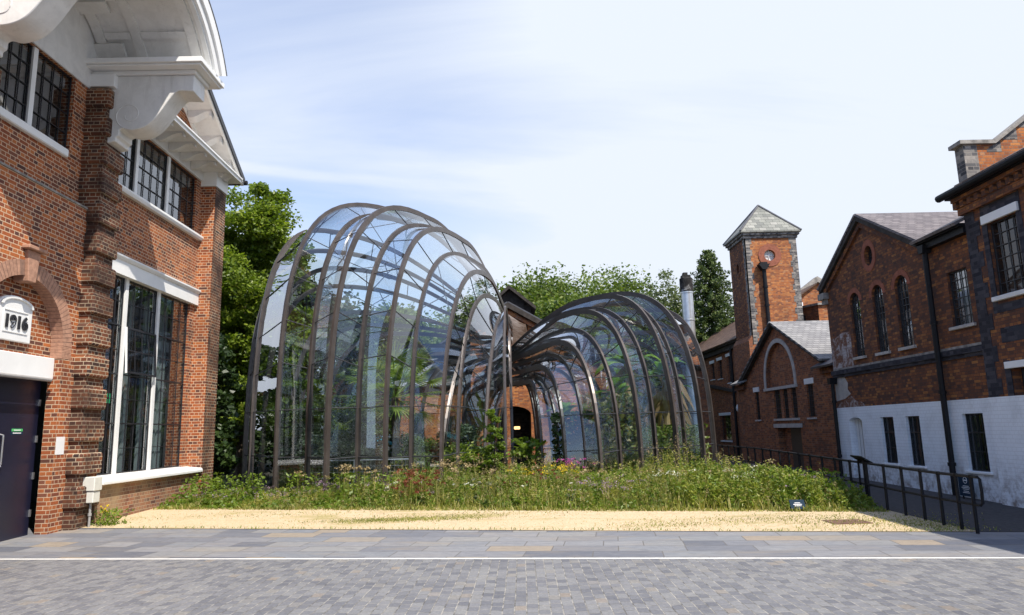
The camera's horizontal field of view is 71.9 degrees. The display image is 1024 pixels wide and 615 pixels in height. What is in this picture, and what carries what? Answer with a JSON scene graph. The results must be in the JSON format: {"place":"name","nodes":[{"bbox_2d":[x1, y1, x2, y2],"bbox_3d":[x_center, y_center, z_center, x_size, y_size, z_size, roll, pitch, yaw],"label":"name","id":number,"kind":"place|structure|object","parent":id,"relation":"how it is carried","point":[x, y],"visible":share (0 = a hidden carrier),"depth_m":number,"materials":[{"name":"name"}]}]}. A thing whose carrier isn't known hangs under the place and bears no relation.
{"place":"outdoors","nodes":[
{"label":"outdoors","id":0,"kind":"place"},
{"bbox_2d":[0,559,1023,614],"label":"cobbled road","id":1,"kind":"structure","parent":0,"point":[558,587],"depth_m":7.54,"materials":[{"name":"grey stone"}]},
{"bbox_2d":[0,528,1023,558],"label":"stone pavement","id":2,"kind":"structure","parent":0,"point":[176,543],"depth_m":10.38,"materials":[{"name":"grey stone"}]},
{"bbox_2d":[28,438,1023,559],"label":"ground","id":3,"kind":"structure","parent":0,"point":[31,524],"depth_m":12.40,"materials":[{"name":"soil"}]},
{"bbox_2d":[0,0,247,541],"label":"brick mill","id":4,"kind":"object","parent":3,"relation":"on","point":[120,170],"visible":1,"depth_m":14.44,"materials":[{"name":"red brick"}]},
{"bbox_2d":[0,41,32,121],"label":"window","id":5,"kind":"structure","parent":4,"relation":"in","point":[30,54],"depth_m":12.51,"materials":[{"name":"black paint"}]},
{"bbox_2d":[0,377,40,541],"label":"door","id":6,"kind":"structure","parent":4,"relation":"in","point":[20,401],"depth_m":12.30,"materials":[{"name":"black paint"}]},
{"bbox_2d":[33,52,71,147],"bbox_3d":[-8.733,-3.879,13.372,0.026,1.560,1.070,-1,-10,-1],"label":"window","id":7,"kind":"structure","parent":4,"relation":"in","point":[63,73],"depth_m":13.49,"materials":[{"name":"black paint"}]},
{"bbox_2d":[55,437,64,454],"bbox_3d":[-8.301,2.538,12.966,0.005,0.320,0.250,-1,-10,-1],"label":"notice sheet","id":8,"kind":"object","parent":4,"relation":"attached to","point":[59,447],"visible":1,"depth_m":12.95,"materials":[{"name":"white paper"}]},
{"bbox_2d":[83,476,102,526],"bbox_3d":[-7.974,3.696,13.366,0.240,0.960,0.270,-1,-10,-1],"label":"meter box","id":9,"kind":"object","parent":4,"relation":"attached to","point":[93,484],"visible":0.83,"depth_m":13.30,"materials":[{"name":"beige plastic"}]},
{"bbox_2d":[96,275,124,475],"bbox_3d":[-8.556,1.342,14.746,0.028,4.240,1.190,-1,-10,-1],"label":"window","id":10,"kind":"structure","parent":4,"relation":"in","point":[117,276],"depth_m":15.18,"materials":[{"name":"black paint"}]},
{"bbox_2d":[121,139,135,190],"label":"window","id":11,"kind":"structure","parent":4,"relation":"in","point":[134,145],"depth_m":16.11,"materials":[{"name":"black paint"}]},
{"bbox_2d":[116,281,156,472],"bbox_3d":[-8.571,1.582,16.120,0.028,4.240,1.360,-1,-10,-1],"label":"window","id":12,"kind":"structure","parent":4,"relation":"in","point":[134,283],"depth_m":16.27,"materials":[{"name":"black paint"}]},
{"bbox_2d":[138,140,166,210],"bbox_3d":[-8.690,-3.193,17.019,0.026,1.520,1.390,-1,-10,-1],"label":"window","id":13,"kind":"structure","parent":4,"relation":"in","point":[160,151],"depth_m":17.22,"materials":[{"name":"black paint"}]},
{"bbox_2d":[150,293,187,469],"bbox_3d":[-8.587,1.854,17.676,0.028,4.240,1.560,-1,-10,-1],"label":"window","id":14,"kind":"structure","parent":4,"relation":"in","point":[185,322],"depth_m":17.85,"materials":[{"name":"black paint"}]},
{"bbox_2d":[168,159,194,228],"bbox_3d":[-8.707,-2.926,18.551,0.026,1.520,1.480,-1,-10,-1],"label":"window","id":15,"kind":"structure","parent":4,"relation":"in","point":[191,217],"depth_m":18.68,"materials":[{"name":"black paint"}]},
{"bbox_2d":[212,333,244,489],"bbox_3d":[-9.804,3.161,21.886,2.907,5.050,3.320,-1,-10,-1],"label":"undergrowth bush","id":16,"kind":"object","parent":3,"relation":"on","point":[224,459],"visible":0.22,"depth_m":22.03,"materials":[{"name":"green plant"}]},
{"bbox_2d":[216,181,316,479],"bbox_3d":[-10.162,0.603,26.784,6.042,11.619,6.022,-1,-10,-1],"label":"lime tree","id":17,"kind":"object","parent":3,"relation":"on","point":[262,226],"visible":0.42,"depth_m":26.22,"materials":[{"name":"green plant"}]},
{"bbox_2d":[219,234,330,474],"bbox_3d":[-11.755,1.700,30.269,8.208,10.740,8.121,-1,-10,-1],"label":"shade tree","id":18,"kind":"object","parent":3,"relation":"on","point":[303,365],"depth_m":29.99,"materials":[{"name":"green plant"}]},
{"bbox_2d":[270,378,306,482],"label":"tall shrub","id":19,"kind":"object","parent":3,"relation":"on","point":[287,420],"visible":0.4,"depth_m":22.05,"materials":[{"name":"green plant"}]},
{"bbox_2d":[269,399,337,484],"bbox_3d":[-6.058,4.020,20.886,1.765,2.661,2.222,-1,-10,-1],"label":"olive bush","id":20,"kind":"object","parent":3,"relation":"on","point":[295,446],"visible":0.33,"depth_m":20.69,"materials":[{"name":"green plant"}]},
{"bbox_2d":[282,440,337,488],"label":"grey shrub","id":21,"kind":"object","parent":3,"relation":"on","point":[297,465],"visible":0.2,"depth_m":19.57,"materials":[{"name":"green plant"}]},
{"bbox_2d":[288,380,343,440],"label":"green shrub","id":22,"kind":"object","parent":3,"relation":"on","point":[333,410],"visible":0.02,"depth_m":23.36,"materials":[{"name":"green plant"}]},
{"bbox_2d":[269,279,391,468],"bbox_3d":[-8.957,3.142,32.707,8.020,8.601,6.991,-1,-10,-1],"label":"hedge tree","id":23,"kind":"object","parent":3,"relation":"on","point":[346,340],"visible":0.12,"depth_m":31.54,"materials":[{"name":"green plant"}]},
{"bbox_2d":[331,412,367,481],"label":"green shrub","id":24,"kind":"object","parent":3,"relation":"on","point":[339,425],"visible":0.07,"depth_m":22.30,"materials":[{"name":"green plant"}]},
{"bbox_2d":[330,441,381,488],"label":"grey shrub","id":25,"kind":"object","parent":3,"relation":"on","point":[370,452],"visible":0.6,"depth_m":19.65,"materials":[{"name":"green plant"}]},
{"bbox_2d":[330,410,390,478],"bbox_3d":[-4.588,4.131,20.648,1.928,2.289,1.862,-1,-10,-1],"label":"olive bush","id":26,"kind":"object","parent":3,"relation":"on","point":[349,432],"visible":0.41,"depth_m":20.48,"materials":[{"name":"green plant"}]},
{"bbox_2d":[336,361,391,476],"bbox_3d":[-5.102,3.911,24.385,1.955,4.029,2.057,-1,-10,-1],"label":"tall shrub","id":27,"kind":"object","parent":3,"relation":"on","point":[376,427],"visible":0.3,"depth_m":24.09,"materials":[{"name":"green plant"}]},
{"bbox_2d":[241,202,526,493],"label":"glasshouse","id":28,"kind":"structure","parent":3,"relation":"on","point":[492,317],"depth_m":20.34,"materials":[{"name":"brown metal"}]},
{"bbox_2d":[302,458,408,485],"bbox_3d":[-4.297,4.549,19.196,3.074,0.807,0.264,-3,-10,8],"label":"railing","id":29,"kind":"object","parent":28,"relation":"on","point":[394,465],"visible":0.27,"depth_m":19.14,"materials":[{"name":"metal"}]},
{"bbox_2d":[332,341,441,479],"bbox_3d":[-3.367,3.027,20.655,3.711,4.268,3.651,5,-12,-31],"label":"fan palm","id":30,"kind":"object","parent":28,"relation":"on","point":[400,373],"visible":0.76,"depth_m":20.40,"materials":[{"name":"green plant"}]},
{"bbox_2d":[337,300,468,462],"bbox_3d":[-6.045,3.657,35.330,7.917,8.341,8.166,-1,-10,-1],"label":"hedge tree","id":31,"kind":"object","parent":3,"relation":"on","point":[399,320],"visible":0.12,"depth_m":34.40,"materials":[{"name":"green plant"}]},
{"bbox_2d":[388,430,437,467],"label":"olive bush","id":32,"kind":"object","parent":3,"relation":"on","point":[406,438],"visible":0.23,"depth_m":22.96,"materials":[{"name":"green plant"}]},
{"bbox_2d":[388,436,438,478],"bbox_3d":[-2.732,4.395,20.111,1.604,1.497,1.406,-8,-12,35],"label":"rosemary","id":33,"kind":"object","parent":3,"relation":"on","point":[420,447],"visible":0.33,"depth_m":19.96,"materials":[{"name":"green plant"}]},
{"bbox_2d":[390,359,470,470],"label":"brick wing","id":34,"kind":"structure","parent":3,"relation":"on","point":[428,431],"depth_m":29.29,"materials":[{"name":"brown brick"}]},
{"bbox_2d":[414,417,424,445],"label":"window","id":35,"kind":"structure","parent":34,"relation":"in","point":[415,423],"depth_m":29.27,"materials":[{"name":"grey glass"}]},
{"bbox_2d":[424,296,478,343],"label":"tree","id":36,"kind":"object","parent":3,"relation":"on","point":[446,318],"visible":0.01,"depth_m":45.37,"materials":[{"name":"green plant"}]},
{"bbox_2d":[436,423,483,475],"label":"olive bush","id":37,"kind":"object","parent":3,"relation":"on","point":[468,433],"visible":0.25,"depth_m":20.73,"materials":[{"name":"green plant"}]},
{"bbox_2d":[459,442,502,480],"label":"leafy shrub","id":38,"kind":"object","parent":3,"relation":"on","point":[480,451],"visible":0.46,"depth_m":19.05,"materials":[{"name":"green plant"}]},
{"bbox_2d":[0,557,1023,559],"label":"kerb line","id":39,"kind":"object","parent":3,"relation":"on","point":[533,558],"visible":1,"depth_m":9.13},
{"bbox_2d":[504,436,546,477],"bbox_3d":[0.397,4.370,20.097,1.307,1.387,1.020,-5,-11,22],"label":"sapling","id":40,"kind":"object","parent":3,"relation":"on","point":[532,443],"visible":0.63,"depth_m":20.04,"materials":[{"name":"green plant"}]},
{"bbox_2d":[430,285,623,467],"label":"still house","id":41,"kind":"structure","parent":3,"relation":"on","point":[521,308],"depth_m":29.29,"materials":[{"name":"brick"}]},
{"bbox_2d":[495,260,606,345],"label":"tree","id":42,"kind":"object","parent":3,"relation":"on","point":[537,290],"visible":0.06,"depth_m":46.52,"materials":[{"name":"green plant"}]},
{"bbox_2d":[544,402,581,471],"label":"banana plant","id":43,"kind":"object","parent":3,"relation":"on","point":[564,404],"visible":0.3,"depth_m":22.32,"materials":[{"name":"green plant"}]},
{"bbox_2d":[554,457,593,479],"bbox_3d":[1.471,3.966,16.529,0.988,0.900,0.491,-1,-10,-1],"label":"purple loosestrife","id":44,"kind":"object","parent":3,"relation":"on","point":[574,465],"visible":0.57,"depth_m":16.49,"materials":[{"name":"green plant"}]},
{"bbox_2d":[534,292,618,359],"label":"tree","id":45,"kind":"object","parent":3,"relation":"on","point":[551,307],"visible":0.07,"depth_m":40.73,"materials":[{"name":"green plant"}]},
{"bbox_2d":[529,269,655,381],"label":"tree","id":46,"kind":"object","parent":3,"relation":"on","point":[616,309],"visible":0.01,"depth_m":48.21,"materials":[{"name":"green plant"}]},
{"bbox_2d":[476,291,717,483],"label":"glasshouse","id":47,"kind":"structure","parent":3,"relation":"on","point":[535,352],"depth_m":20.05,"materials":[{"name":"brown metal"}]},
{"bbox_2d":[549,410,638,478],"bbox_3d":[2.452,3.903,19.857,2.788,2.058,1.366,-1,-10,-1],"label":"dark creeper","id":48,"kind":"object","parent":47,"relation":"on","point":[572,439],"visible":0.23,"depth_m":19.59,"materials":[{"name":"green plant"}]},
{"bbox_2d":[595,392,639,481],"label":"leafy creeper","id":49,"kind":"object","parent":47,"relation":"on","point":[628,430],"visible":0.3,"depth_m":18.76,"materials":[{"name":"green plant"}]},
{"bbox_2d":[591,344,654,410],"bbox_3d":[3.410,3.147,21.549,2.030,4.007,1.848,-1,-10,-1],"label":"banana plant","id":50,"kind":"object","parent":47,"relation":"on","point":[621,371],"visible":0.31,"depth_m":21.66,"materials":[{"name":"green plant"}]},
{"bbox_2d":[645,348,694,465],"bbox_3d":[4.655,3.178,21.617,1.910,3.909,1.841,-1,-10,-1],"label":"banana plant","id":51,"kind":"object","parent":47,"relation":"on","point":[661,401],"visible":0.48,"depth_m":21.64,"materials":[{"name":"green plant"}]},
{"bbox_2d":[595,374,652,398],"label":"banana plant","id":52,"kind":"object","parent":3,"relation":"on","point":[620,387],"visible":0.18,"depth_m":20.36,"materials":[{"name":"green plant"}]},
{"bbox_2d":[580,262,670,416],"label":"tree","id":53,"kind":"object","parent":3,"relation":"on","point":[629,285],"visible":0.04,"depth_m":51.93,"materials":[{"name":"green plant"}]},
{"bbox_2d":[639,268,681,439],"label":"poplar sapling","id":54,"kind":"object","parent":3,"relation":"on","point":[673,299],"visible":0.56,"depth_m":47.59,"materials":[{"name":"green plant"}]},
{"bbox_2d":[628,290,709,422],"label":"tree","id":55,"kind":"object","parent":3,"relation":"on","point":[655,379],"visible":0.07,"depth_m":47.83,"materials":[{"name":"green plant"}]},
{"bbox_2d":[632,422,711,470],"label":"fern bank","id":56,"kind":"structure","parent":3,"relation":"on","point":[669,432],"depth_m":20.30,"materials":[{"name":"green plant"}]},
{"bbox_2d":[679,272,698,455],"bbox_3d":[9.195,2.901,36.138,0.680,9.560,0.680,-1,-10,-1],"label":"metal flue","id":57,"kind":"object","parent":3,"relation":"on","point":[686,285],"visible":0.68,"depth_m":36.35,"materials":[{"name":"metal"}]},
{"bbox_2d":[654,249,734,438],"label":"conifer","id":58,"kind":"object","parent":3,"relation":"on","point":[710,302],"visible":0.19,"depth_m":47.39,"materials":[{"name":"green plant"}]},
{"bbox_2d":[675,283,816,456],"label":"long brick range","id":59,"kind":"structure","parent":3,"relation":"on","point":[717,351],"depth_m":36.64,"materials":[{"name":"brown brick"}]},
{"bbox_2d":[719,412,732,441],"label":"window","id":60,"kind":"structure","parent":59,"relation":"in","point":[726,421],"depth_m":36.24,"materials":[{"name":"black glass"}]},
{"bbox_2d":[722,205,803,458],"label":"brick tower","id":61,"kind":"structure","parent":3,"relation":"on","point":[759,243],"depth_m":30.55,"materials":[{"name":"brick"}]},
{"bbox_2d":[758,244,780,265],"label":"round window","id":62,"kind":"structure","parent":61,"relation":"in","point":[764,255],"depth_m":30.57,"materials":[{"name":"brick"}]},
{"bbox_2d":[730,320,839,473],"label":"gabled house","id":63,"kind":"structure","parent":3,"relation":"on","point":[783,388],"depth_m":24.30,"materials":[{"name":"orange brick"}]},
{"bbox_2d":[790,428,804,468],"bbox_3d":[9.708,4.794,23.661,0.080,1.520,1.340,-1,-10,-1],"label":"door","id":64,"kind":"structure","parent":63,"relation":"in","point":[796,437],"depth_m":23.93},
{"bbox_2d":[804,378,816,419],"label":"window","id":65,"kind":"structure","parent":63,"relation":"in","point":[809,381],"depth_m":22.41,"materials":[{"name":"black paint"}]},
{"bbox_2d":[801,276,821,305],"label":"gable block","id":66,"kind":"structure","parent":3,"relation":"on","point":[809,296],"depth_m":38.84,"materials":[{"name":"brick"}]},
{"bbox_2d":[802,303,827,320],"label":"flat roofed block","id":67,"kind":"structure","parent":3,"relation":"on","point":[816,312],"depth_m":34.39,"materials":[{"name":"brick"}]},
{"bbox_2d":[717,444,984,533],"bbox_3d":[6.916,3.980,17.134,0.064,1.015,14.150,-2,-10,1],"label":"path railing","id":68,"kind":"object","parent":3,"relation":"on","point":[958,501],"visible":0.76,"depth_m":12.28,"materials":[{"name":"black metal"}]},
{"bbox_2d":[850,455,872,496],"bbox_3d":[6.863,3.356,13.725,0.270,0.955,0.450,-1,-10,-1],"label":"information lectern","id":69,"kind":"object","parent":3,"relation":"on","point":[860,458],"visible":0.65,"depth_m":13.70,"materials":[{"name":"black metal"}]},
{"bbox_2d":[817,212,1001,502],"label":"gabled brick house","id":70,"kind":"structure","parent":3,"relation":"on","point":[896,295],"depth_m":16.66,"materials":[{"name":"brick"}]},
{"bbox_2d":[847,288,866,359],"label":"arched window","id":71,"kind":"structure","parent":70,"relation":"in","point":[857,294],"depth_m":19.02,"materials":[{"name":"black paint"}]},
{"bbox_2d":[856,419,865,477],"bbox_3d":[9.489,3.794,18.950,0.048,1.600,0.680,-1,-10,-1],"label":"door","id":72,"kind":"structure","parent":70,"relation":"in","point":[861,445],"depth_m":19.16,"materials":[{"name":"grey"}]},
{"bbox_2d":[861,240,875,271],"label":"oval window","id":73,"kind":"structure","parent":70,"relation":"in","point":[866,243],"depth_m":18.28,"materials":[{"name":"red brick"}]},
{"bbox_2d":[869,280,890,355],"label":"arched window","id":74,"kind":"structure","parent":70,"relation":"in","point":[876,282],"depth_m":17.86,"materials":[{"name":"black paint"}]},
{"bbox_2d":[882,417,899,465],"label":"window","id":75,"kind":"structure","parent":70,"relation":"in","point":[892,457],"depth_m":17.51,"materials":[{"name":"black paint"}]},
{"bbox_2d":[891,270,916,350],"bbox_3d":[9.288,0.042,16.695,0.170,1.905,0.810,-1,-10,-1],"label":"arched window","id":76,"kind":"structure","parent":70,"relation":"in","point":[900,272],"depth_m":16.80,"materials":[{"name":"black paint"}]},
{"bbox_2d":[907,416,926,468],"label":"window","id":77,"kind":"structure","parent":70,"relation":"in","point":[915,433],"depth_m":16.40,"materials":[{"name":"black glass"}]},
{"bbox_2d":[949,268,976,330],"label":"window","id":78,"kind":"structure","parent":70,"relation":"in","point":[957,327],"depth_m":14.70,"materials":[{"name":"black paint"}]},
{"bbox_2d":[965,413,993,474],"bbox_3d":[9.368,2.736,14.210,0.160,1.200,0.800,-1,-10,-1],"label":"window","id":79,"kind":"structure","parent":70,"relation":"in","point":[977,435],"depth_m":14.28,"materials":[{"name":"black paint"}]},
{"bbox_2d":[935,114,1023,507],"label":"tall brick block","id":80,"kind":"structure","parent":3,"relation":"on","point":[984,196],"depth_m":13.36,"materials":[{"name":"brown brick"}]},
{"bbox_2d":[980,201,1023,301],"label":"window","id":81,"kind":"structure","parent":80,"relation":"in","point":[1005,236],"depth_m":13.20,"materials":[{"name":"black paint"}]},
{"bbox_2d":[1004,359,1023,385],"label":"window","id":82,"kind":"structure","parent":80,"relation":"in","point":[1017,363],"depth_m":12.99,"materials":[{"name":"black paint"}]},
{"bbox_2d":[82,501,1023,531],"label":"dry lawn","id":83,"kind":"structure","parent":0,"point":[269,521],"depth_m":12.84,"materials":[{"name":"beige plant"}]},
{"bbox_2d":[80,504,133,526],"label":"yellow weed","id":84,"kind":"object","parent":83,"relation":"on","point":[108,519],"visible":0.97,"depth_m":13.53,"materials":[{"name":"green plant"}]},
{"bbox_2d":[242,474,604,502],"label":"grey leaf clumps","id":85,"kind":"object","parent":83,"relation":"on","point":[475,497],"visible":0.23,"depth_m":15.91,"materials":[{"name":"plant"}]},
{"bbox_2d":[390,461,583,488],"bbox_3d":[-0.004,3.913,15.844,5.814,0.887,0.867,-5,-10,19],"label":"yellow ragwort","id":86,"kind":"object","parent":83,"relation":"on","point":[559,468],"visible":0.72,"depth_m":15.64,"materials":[{"name":"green plant"}]},
{"bbox_2d":[292,474,684,500],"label":"yellowing clumps","id":87,"kind":"object","parent":83,"relation":"on","point":[383,483],"visible":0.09,"depth_m":16.01,"materials":[{"name":"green plant"}]},
{"bbox_2d":[200,476,795,506],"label":"dock leaf clumps","id":88,"kind":"object","parent":83,"relation":"on","point":[252,492],"visible":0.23,"depth_m":14.65,"materials":[{"name":"green plant"}]},
{"bbox_2d":[193,473,816,507],"bbox_3d":[-0.556,3.976,15.358,13.993,0.684,1.560,-4,-10,13],"label":"mauve marjoram","id":89,"kind":"object","parent":83,"relation":"on","point":[604,498],"visible":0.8,"depth_m":14.95,"materials":[{"name":"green plant"}]},
{"bbox_2d":[391,468,629,506],"bbox_3d":[-0.043,3.866,15.363,5.242,0.825,1.144,-1,-10,-1],"label":"rusty dock","id":90,"kind":"object","parent":83,"relation":"on","point":[420,487],"visible":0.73,"depth_m":15.34,"materials":[{"name":"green plant"}]},
{"bbox_2d":[156,466,880,510],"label":"meadow herbs","id":91,"kind":"object","parent":83,"relation":"on","point":[189,497],"visible":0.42,"depth_m":15.80,"materials":[{"name":"green plant"}]},
{"bbox_2d":[152,500,888,511],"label":"meadow edge grass","id":92,"kind":"structure","parent":83,"relation":"on","point":[521,507],"depth_m":14.19,"materials":[{"name":"green plant"}]},
{"bbox_2d":[184,447,882,510],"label":"meadow grass","id":93,"kind":"structure","parent":83,"relation":"on","point":[669,496],"depth_m":14.63,"materials":[{"name":"green plant"}]},
{"bbox_2d":[294,454,789,500],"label":"pale seed heads","id":94,"kind":"object","parent":83,"relation":"on","point":[388,467],"visible":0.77,"depth_m":16.12,"materials":[{"name":"beige plant"}]},
{"bbox_2d":[130,525,962,531],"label":"paving edge weeds","id":95,"kind":"object","parent":83,"relation":"on","point":[588,528],"visible":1,"depth_m":11.53,"materials":[{"name":"green plant"}]},
{"bbox_2d":[266,438,850,507],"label":"wispy seed stalks","id":96,"kind":"object","parent":83,"relation":"on","point":[554,475],"visible":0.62,"depth_m":15.54,"materials":[{"name":"plant"}]},
{"bbox_2d":[272,470,852,506],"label":"dark leaf clumps","id":97,"kind":"object","parent":83,"relation":"on","point":[419,495],"visible":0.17,"depth_m":14.93,"materials":[{"name":"green plant"}]},
{"bbox_2d":[385,465,756,502],"bbox_3d":[1.641,3.808,15.079,9.033,0.787,1.161,-3,-10,9],"label":"white yarrow","id":98,"kind":"object","parent":83,"relation":"on","point":[647,476],"visible":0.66,"depth_m":14.94,"materials":[{"name":"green plant"}]},
{"bbox_2d":[648,457,874,508],"bbox_3d":[5.003,3.702,15.136,3.742,0.891,4.155,-1,-10,-1],"label":"nettle stand","id":99,"kind":"object","parent":83,"relation":"on","point":[715,486],"visible":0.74,"depth_m":13.89,"materials":[{"name":"green plant"}]},
{"bbox_2d":[789,500,805,508],"bbox_3d":[5.323,3.700,13.166,0.278,0.221,0.099,-3,-10,8],"label":"meadow sign","id":100,"kind":"object","parent":83,"relation":"on","point":[799,503],"visible":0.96,"depth_m":13.17,"materials":[{"name":"blue metal"}]},
{"bbox_2d":[822,519,872,524],"bbox_3d":[5.561,3.563,11.730,0.640,0.020,0.500,-1,-10,-1],"label":"manhole cover","id":101,"kind":"object","parent":83,"relation":"on","point":[840,521],"visible":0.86,"depth_m":11.66,"materials":[{"name":"brown metal"}]},
{"bbox_2d":[210,0,1023,436],"label":"sky","id":102,"kind":"structure","parent":0,"point":[572,133],"materials":[{"name":"blue"}]},
{"bbox_2d":[661,457,1023,531],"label":"footpath","id":103,"kind":"structure","parent":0,"point":[1002,517],"depth_m":12.96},
{"bbox_2d":[958,477,975,499],"bbox_3d":[9.153,3.619,14.205,0.049,0.510,0.440,-1,-10,-1],"label":"blue notice board","id":104,"kind":"object","parent":103,"relation":"on","point":[964,487],"visible":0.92,"depth_m":14.25,"materials":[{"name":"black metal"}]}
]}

